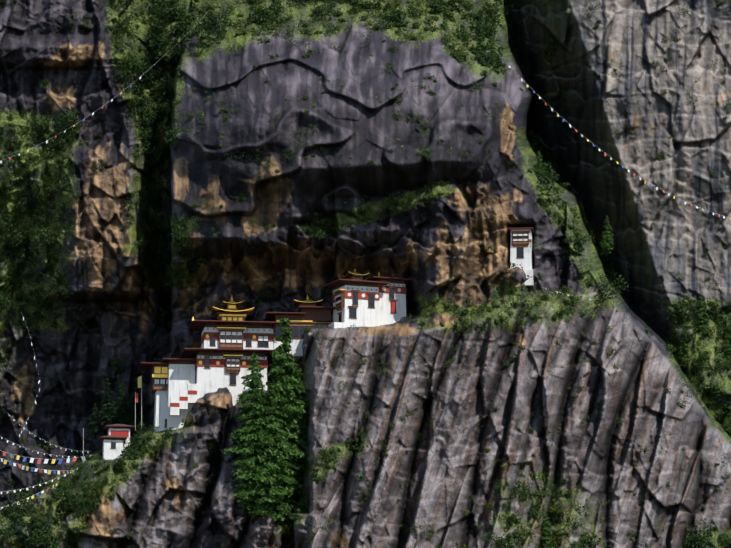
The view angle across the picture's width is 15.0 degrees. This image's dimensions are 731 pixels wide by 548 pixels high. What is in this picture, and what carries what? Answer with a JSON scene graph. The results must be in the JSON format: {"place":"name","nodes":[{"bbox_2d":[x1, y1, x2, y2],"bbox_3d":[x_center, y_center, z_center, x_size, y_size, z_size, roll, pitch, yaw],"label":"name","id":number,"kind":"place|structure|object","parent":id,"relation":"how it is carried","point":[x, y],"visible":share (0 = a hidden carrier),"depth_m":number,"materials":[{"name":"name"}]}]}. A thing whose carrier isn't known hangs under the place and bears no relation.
{"place":"outdoors","nodes":[
{"label":"outdoors","id":0,"kind":"place"},
{"bbox_2d":[0,0,730,547],"bbox_3d":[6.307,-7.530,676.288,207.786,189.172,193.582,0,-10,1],"label":"cliff rock","id":1,"kind":"object","parent":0,"point":[448,466],"visible":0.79,"depth_m":621.70,"materials":[{"name":"grey stone"}]},
{"bbox_2d":[0,481,59,508],"bbox_3d":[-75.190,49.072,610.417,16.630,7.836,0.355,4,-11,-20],"label":"prayer flags","id":2,"kind":"object","parent":1,"relation":"on","point":[37,494],"visible":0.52,"depth_m":611.69,"materials":[{"name":"multicoloured fabric"}]},
{"bbox_2d":[1,437,75,457],"bbox_3d":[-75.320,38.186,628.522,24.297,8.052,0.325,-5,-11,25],"label":"prayer flags","id":3,"kind":"object","parent":1,"relation":"on","point":[32,450],"visible":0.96,"depth_m":628.26,"materials":[{"name":"grey fabric"}]},
{"bbox_2d":[1,458,76,473],"bbox_3d":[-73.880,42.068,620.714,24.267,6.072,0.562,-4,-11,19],"label":"prayer flags","id":4,"kind":"object","parent":1,"relation":"on","point":[36,469],"visible":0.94,"depth_m":620.12,"materials":[{"name":"multicoloured fabric"}]},
{"bbox_2d":[1,468,77,493],"bbox_3d":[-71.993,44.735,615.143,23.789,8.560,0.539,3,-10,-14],"label":"prayer flags","id":5,"kind":"object","parent":1,"relation":"on","point":[35,485],"visible":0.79,"depth_m":614.46,"materials":[{"name":"grey fabric"}]},
{"bbox_2d":[0,450,93,463],"bbox_3d":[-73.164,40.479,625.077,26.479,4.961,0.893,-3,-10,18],"label":"prayer flags","id":6,"kind":"object","parent":1,"relation":"on","point":[39,459],"visible":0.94,"depth_m":624.58,"materials":[{"name":"multicoloured fabric"}]},
{"bbox_2d":[9,415,88,452],"bbox_3d":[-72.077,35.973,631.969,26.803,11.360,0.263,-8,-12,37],"label":"prayer flags","id":7,"kind":"object","parent":1,"relation":"on","point":[48,442],"visible":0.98,"depth_m":631.39,"materials":[{"name":"grey fabric"}]},
{"bbox_2d":[0,12,207,162],"bbox_3d":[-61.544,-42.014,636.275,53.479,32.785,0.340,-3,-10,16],"label":"prayer flags","id":8,"kind":"object","parent":1,"relation":"on","point":[87,116],"visible":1,"depth_m":635.82,"materials":[{"name":"grey fabric"}]},
{"bbox_2d":[83,375,141,462],"bbox_3d":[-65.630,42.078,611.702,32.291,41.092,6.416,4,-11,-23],"label":"flagpoles","id":9,"kind":"object","parent":1,"relation":"on","point":[139,386],"visible":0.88,"depth_m":617.69,"materials":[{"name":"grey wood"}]},
{"bbox_2d":[99,435,127,459],"bbox_3d":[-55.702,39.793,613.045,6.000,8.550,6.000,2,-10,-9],"label":"hut","id":10,"kind":"object","parent":1,"relation":"on","point":[112,446],"visible":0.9,"depth_m":611.28,"materials":[{"name":"white paint"}]},
{"bbox_2d":[104,424,134,450],"bbox_3d":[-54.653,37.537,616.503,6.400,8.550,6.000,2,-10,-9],"label":"hut","id":11,"kind":"object","parent":1,"relation":"on","point":[120,429],"visible":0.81,"depth_m":614.92,"materials":[{"name":"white paint"}]},
{"bbox_2d":[138,362,168,431],"bbox_3d":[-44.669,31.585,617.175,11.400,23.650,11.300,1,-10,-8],"label":"building wing","id":12,"kind":"structure","parent":1,"relation":"on","point":[159,380],"depth_m":614.97,"materials":[{"name":"white paint"}]},
{"bbox_2d":[161,296,280,430],"bbox_3d":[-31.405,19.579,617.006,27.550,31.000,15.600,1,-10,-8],"label":"temple","id":13,"kind":"structure","parent":1,"relation":"on","point":[231,339],"depth_m":612.80,"materials":[{"name":"white paint"}]},
{"bbox_2d":[223,349,292,519],"bbox_3d":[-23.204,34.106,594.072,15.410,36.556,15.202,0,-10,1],"label":"conifer tree","id":14,"kind":"object","parent":1,"relation":"on","point":[248,432],"visible":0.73,"depth_m":591.48,"materials":[{"name":"green plant"}]},
{"bbox_2d":[238,385,300,520],"bbox_3d":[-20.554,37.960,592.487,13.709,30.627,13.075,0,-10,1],"label":"conifer tree","id":15,"kind":"object","parent":1,"relation":"on","point":[279,487],"visible":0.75,"depth_m":590.10,"materials":[{"name":"green plant"}]},
{"bbox_2d":[251,317,309,500],"bbox_3d":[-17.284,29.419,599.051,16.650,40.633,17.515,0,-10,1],"label":"conifer tree","id":16,"kind":"object","parent":1,"relation":"on","point":[286,381],"visible":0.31,"depth_m":597.39,"materials":[{"name":"green plant"}]},
{"bbox_2d":[288,368,307,488],"bbox_3d":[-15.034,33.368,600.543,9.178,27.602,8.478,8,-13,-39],"label":"foliage","id":17,"kind":"object","parent":1,"relation":"on","point":[295,390],"visible":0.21,"depth_m":598.85,"materials":[{"name":"green plant"}]},
{"bbox_2d":[265,295,334,362],"bbox_3d":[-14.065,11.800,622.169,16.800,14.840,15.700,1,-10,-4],"label":"building","id":18,"kind":"structure","parent":1,"relation":"on","point":[307,313],"depth_m":616.48,"materials":[{"name":"brown wood"}]},
{"bbox_2d":[0,0,730,547],"bbox_3d":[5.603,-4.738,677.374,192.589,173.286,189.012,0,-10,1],"label":"shrub foliage","id":19,"kind":"object","parent":1,"relation":"on","point":[182,20],"visible":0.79,"depth_m":641.26,"materials":[{"name":"green plant"}]},
{"bbox_2d":[321,268,412,327],"bbox_3d":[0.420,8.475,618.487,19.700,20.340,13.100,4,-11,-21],"label":"building","id":20,"kind":"structure","parent":1,"relation":"on","point":[359,301],"depth_m":614.54,"materials":[{"name":"white paint"}]},
{"bbox_2d":[8,0,730,547],"bbox_3d":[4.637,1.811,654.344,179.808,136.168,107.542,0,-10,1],"label":"trees","id":21,"kind":"object","parent":1,"relation":"on","point":[110,406],"visible":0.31,"depth_m":642.53,"materials":[{"name":"green plant"}]},
{"bbox_2d":[508,227,534,285],"bbox_3d":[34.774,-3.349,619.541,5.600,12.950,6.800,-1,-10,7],"label":"small building","id":22,"kind":"structure","parent":1,"relation":"on","point":[521,254],"depth_m":617.18,"materials":[{"name":"white paint"}]},
{"bbox_2d":[495,50,730,219],"bbox_3d":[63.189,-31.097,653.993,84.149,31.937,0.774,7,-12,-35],"label":"prayer flags","id":23,"kind":"object","parent":1,"relation":"on","point":[502,60],"visible":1,"depth_m":648.12,"materials":[{"name":"multicoloured fabric"}]}
]}

